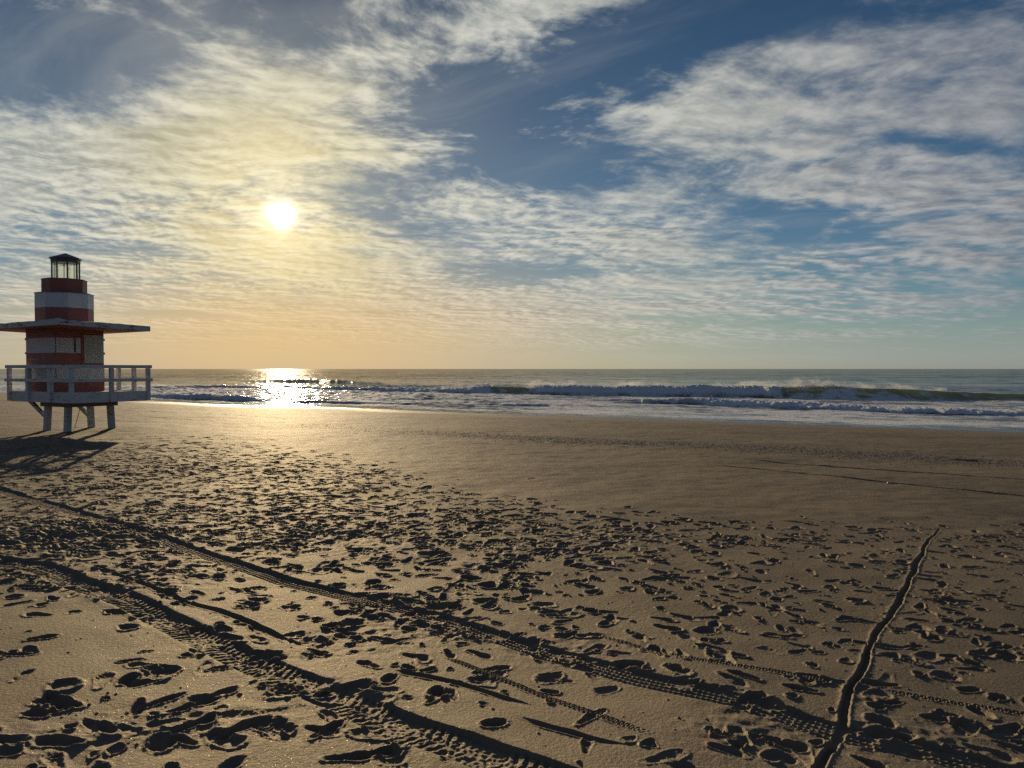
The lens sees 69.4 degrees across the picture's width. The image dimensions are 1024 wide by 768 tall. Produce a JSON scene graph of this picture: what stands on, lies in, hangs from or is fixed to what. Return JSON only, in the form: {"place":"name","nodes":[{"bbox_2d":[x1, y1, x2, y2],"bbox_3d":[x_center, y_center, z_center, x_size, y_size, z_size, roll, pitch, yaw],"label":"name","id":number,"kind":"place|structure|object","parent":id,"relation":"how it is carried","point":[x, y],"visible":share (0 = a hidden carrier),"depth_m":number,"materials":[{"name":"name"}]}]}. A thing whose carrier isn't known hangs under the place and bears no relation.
{"place":"outdoors","nodes":[
{"label":"outdoors","id":0,"kind":"place"},
{"bbox_2d":[0,393,1023,767],"bbox_3d":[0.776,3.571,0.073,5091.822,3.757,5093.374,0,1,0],"label":"beach","id":1,"kind":"structure","parent":0,"point":[190,585],"depth_m":5.80,"materials":[{"name":"beige sand"}]},
{"bbox_2d":[0,253,152,431],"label":"lifeguard tower","id":2,"kind":"structure","parent":1,"relation":"on","point":[64,366],"depth_m":20.80,"materials":[{"name":"white paint"}]},
{"bbox_2d":[0,369,1023,431],"bbox_3d":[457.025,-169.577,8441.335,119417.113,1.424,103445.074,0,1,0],"label":"sea","id":3,"kind":"structure","parent":0,"point":[482,391],"depth_m":67.11,"materials":[{"name":"liquid"}]},
{"bbox_2d":[183,376,1021,410],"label":"sea spray","id":4,"kind":"object","parent":3,"relation":"on","point":[833,385],"visible":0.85,"depth_m":62.25,"materials":[{"name":"white liquid"}]},
{"bbox_2d":[0,0,1023,368],"label":"sky","id":5,"kind":"structure","parent":0,"point":[249,184],"materials":[{"name":"blue"}]},
{"bbox_2d":[292,421,1023,470],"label":"shell hash","id":6,"kind":"object","parent":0,"point":[708,446],"visible":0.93,"depth_m":17.51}
]}

